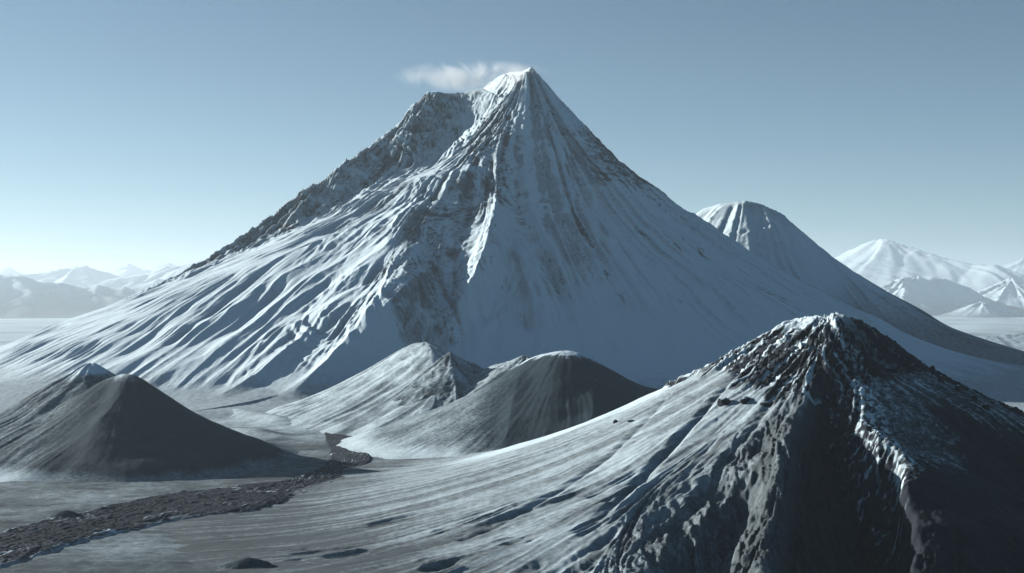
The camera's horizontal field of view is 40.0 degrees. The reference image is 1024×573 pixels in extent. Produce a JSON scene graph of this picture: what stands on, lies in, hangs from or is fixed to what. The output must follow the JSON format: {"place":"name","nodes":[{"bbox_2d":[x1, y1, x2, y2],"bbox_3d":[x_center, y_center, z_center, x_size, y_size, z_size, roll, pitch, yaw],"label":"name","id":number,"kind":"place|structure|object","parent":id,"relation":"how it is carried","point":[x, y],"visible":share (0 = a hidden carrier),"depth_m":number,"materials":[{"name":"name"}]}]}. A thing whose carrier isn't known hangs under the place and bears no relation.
{"place":"outdoors","nodes":[
{"label":"outdoors","id":0,"kind":"place"},
{"bbox_2d":[0,267,21,274],"bbox_3d":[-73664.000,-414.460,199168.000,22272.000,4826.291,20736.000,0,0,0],"label":"mountain","id":1,"kind":"structure","parent":0,"point":[8,270],"depth_m":198051.02,"materials":[{"name":"white snow"}]},
{"bbox_2d":[7,265,119,287],"bbox_3d":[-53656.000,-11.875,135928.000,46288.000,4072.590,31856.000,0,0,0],"label":"mountain","id":2,"kind":"structure","parent":0,"point":[84,276],"depth_m":132820.55,"materials":[{"name":"white snow"}]},
{"bbox_2d":[0,275,137,318],"bbox_3d":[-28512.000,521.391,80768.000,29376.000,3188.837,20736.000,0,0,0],"label":"hill","id":3,"kind":"structure","parent":0,"point":[21,297],"depth_m":78292.92,"materials":[{"name":"white snow"}]},
{"bbox_2d":[111,262,173,277],"bbox_3d":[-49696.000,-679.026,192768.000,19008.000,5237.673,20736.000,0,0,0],"label":"mountain","id":4,"kind":"structure","parent":0,"point":[127,270],"depth_m":191554.00,"materials":[{"name":"white snow"}]},
{"bbox_2d":[89,259,205,291],"bbox_3d":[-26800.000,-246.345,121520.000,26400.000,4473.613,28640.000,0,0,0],"label":"mountain","id":5,"kind":"structure","parent":0,"point":[139,283],"depth_m":120542.98,"materials":[{"name":"white snow"}]},
{"bbox_2d":[265,342,448,435],"bbox_3d":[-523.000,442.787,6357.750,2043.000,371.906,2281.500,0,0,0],"label":"hill","id":6,"kind":"structure","parent":0,"point":[358,404],"depth_m":6158.78,"materials":[{"name":"white snow"}]},
{"bbox_2d":[389,352,482,406],"bbox_3d":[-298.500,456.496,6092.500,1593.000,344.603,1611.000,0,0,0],"label":"hill","id":7,"kind":"structure","parent":0,"point":[447,378],"depth_m":5964.45,"materials":[{"name":"white snow"}]},
{"bbox_2d":[462,355,530,396],"bbox_3d":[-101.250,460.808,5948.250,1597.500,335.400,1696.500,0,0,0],"label":"hill","id":8,"kind":"structure","parent":0,"point":[488,376],"depth_m":5949.41,"materials":[{"name":"white snow"}]},
{"bbox_2d":[0,316,1023,572],"bbox_3d":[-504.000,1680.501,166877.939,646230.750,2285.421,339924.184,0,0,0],"label":"ground","id":9,"kind":"structure","parent":0,"point":[146,550],"depth_m":4077.34,"materials":[{"name":"white snow"}]},
{"bbox_2d":[47,510,84,518],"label":"ash mound","id":10,"kind":"object","parent":9,"relation":"on","point":[65,513],"visible":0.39,"depth_m":3631.07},
{"bbox_2d":[0,362,300,481],"bbox_3d":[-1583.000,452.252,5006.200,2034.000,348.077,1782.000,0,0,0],"label":"cinder cone","id":11,"kind":"object","parent":9,"relation":"on","point":[91,422],"visible":0.82,"depth_m":4638.73,"materials":[{"name":"grey stone"}]},
{"bbox_2d":[0,432,371,567],"bbox_3d":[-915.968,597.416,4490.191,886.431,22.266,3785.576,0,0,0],"label":"lava flow","id":12,"kind":"object","parent":9,"relation":"on","point":[20,544],"visible":0.84,"depth_m":3740.18,"materials":[{"name":"black stone"}]},
{"bbox_2d":[336,350,659,458],"bbox_3d":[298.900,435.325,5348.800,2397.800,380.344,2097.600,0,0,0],"label":"cinder cone","id":13,"kind":"object","parent":9,"relation":"on","point":[539,396],"visible":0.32,"depth_m":5118.91,"materials":[{"name":"grey stone"}]},
{"bbox_2d":[0,66,1023,418],"bbox_3d":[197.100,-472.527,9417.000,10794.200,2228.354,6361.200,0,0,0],"label":"volcano","id":14,"kind":"structure","parent":9,"relation":"on","point":[510,216],"depth_m":8313.31},
{"bbox_2d":[0,0,1023,273],"label":"sky","id":15,"kind":"structure","parent":0,"point":[143,134],"materials":[{"name":"blue"}]},
{"bbox_2d":[150,312,1023,572],"bbox_3d":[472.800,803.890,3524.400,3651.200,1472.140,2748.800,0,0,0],"label":"mountain","id":16,"kind":"structure","parent":0,"point":[859,446],"depth_m":3287.02,"materials":[{"name":"white snow"}]},
{"bbox_2d":[218,557,273,568],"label":"ash mound","id":17,"kind":"object","parent":16,"relation":"on","point":[245,563],"visible":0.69,"depth_m":3006.05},
{"bbox_2d":[717,397,729,406],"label":"rock outcrop","id":18,"kind":"object","parent":16,"relation":"on","point":[722,401],"visible":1,"depth_m":3563.70,"materials":[{"name":"grey stone"}]},
{"bbox_2d":[740,396,749,403],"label":"rock outcrop","id":19,"kind":"object","parent":16,"relation":"on","point":[744,399],"visible":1,"depth_m":3532.30,"materials":[{"name":"grey stone"}]},
{"bbox_2d":[760,401,772,406],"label":"rock outcrop","id":20,"kind":"object","parent":16,"relation":"on","point":[767,403],"visible":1,"depth_m":3493.04,"materials":[{"name":"grey stone"}]},
{"bbox_2d":[930,365,935,374],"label":"rock spike","id":21,"kind":"object","parent":16,"relation":"on","point":[932,370],"visible":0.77,"depth_m":3740.52,"materials":[{"name":"black stone"}]},
{"bbox_2d":[938,375,943,382],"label":"rock spike","id":22,"kind":"object","parent":16,"relation":"on","point":[940,378],"visible":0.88,"depth_m":3673.95,"materials":[{"name":"black stone"}]},
{"bbox_2d":[954,385,960,391],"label":"rock spike","id":23,"kind":"object","parent":16,"relation":"on","point":[957,388],"visible":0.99,"depth_m":3642.71,"materials":[{"name":"black stone"}]},
{"bbox_2d":[982,403,989,410],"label":"rock spike","id":24,"kind":"object","parent":16,"relation":"on","point":[985,406],"visible":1,"depth_m":3552.10,"materials":[{"name":"black stone"}]},
{"bbox_2d":[696,201,1023,365],"bbox_3d":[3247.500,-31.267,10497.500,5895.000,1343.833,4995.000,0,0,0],"label":"mountain","id":25,"kind":"structure","parent":0,"point":[778,240],"depth_m":10914.25,"materials":[{"name":"white snow"}]},
{"bbox_2d":[835,238,1023,291],"bbox_3d":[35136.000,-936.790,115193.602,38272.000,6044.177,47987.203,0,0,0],"label":"mountain","id":26,"kind":"structure","parent":0,"point":[881,262],"depth_m":109708.34,"materials":[{"name":"white snow"}]},
{"bbox_2d":[880,276,1023,315],"bbox_3d":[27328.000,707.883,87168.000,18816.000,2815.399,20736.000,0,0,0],"label":"mountain","id":27,"kind":"structure","parent":0,"point":[932,296],"depth_m":86364.07,"materials":[{"name":"white snow"}]},
{"bbox_2d":[934,301,1023,317],"bbox_3d":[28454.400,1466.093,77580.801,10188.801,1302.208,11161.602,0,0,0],"label":"hill","id":28,"kind":"structure","parent":0,"point":[982,309],"depth_m":77441.70,"materials":[{"name":"white snow"}]},
{"bbox_2d":[977,277,1023,308],"bbox_3d":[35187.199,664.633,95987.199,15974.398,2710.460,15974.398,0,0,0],"label":"mountain","id":29,"kind":"structure","parent":0,"point":[1009,291],"depth_m":94370.66,"materials":[{"name":"white snow"}]},
{"bbox_2d":[979,333,1023,349],"bbox_3d":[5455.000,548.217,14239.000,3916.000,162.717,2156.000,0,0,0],"label":"hill","id":30,"kind":"structure","parent":0,"point":[1016,341],"depth_m":13947.55,"materials":[{"name":"white snow"}]},
{"bbox_2d":[1002,258,1023,274],"bbox_3d":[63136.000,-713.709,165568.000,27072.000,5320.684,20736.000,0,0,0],"label":"mountain","id":31,"kind":"structure","parent":0,"point":[1017,267],"depth_m":165308.59,"materials":[{"name":"white snow"}]}
]}

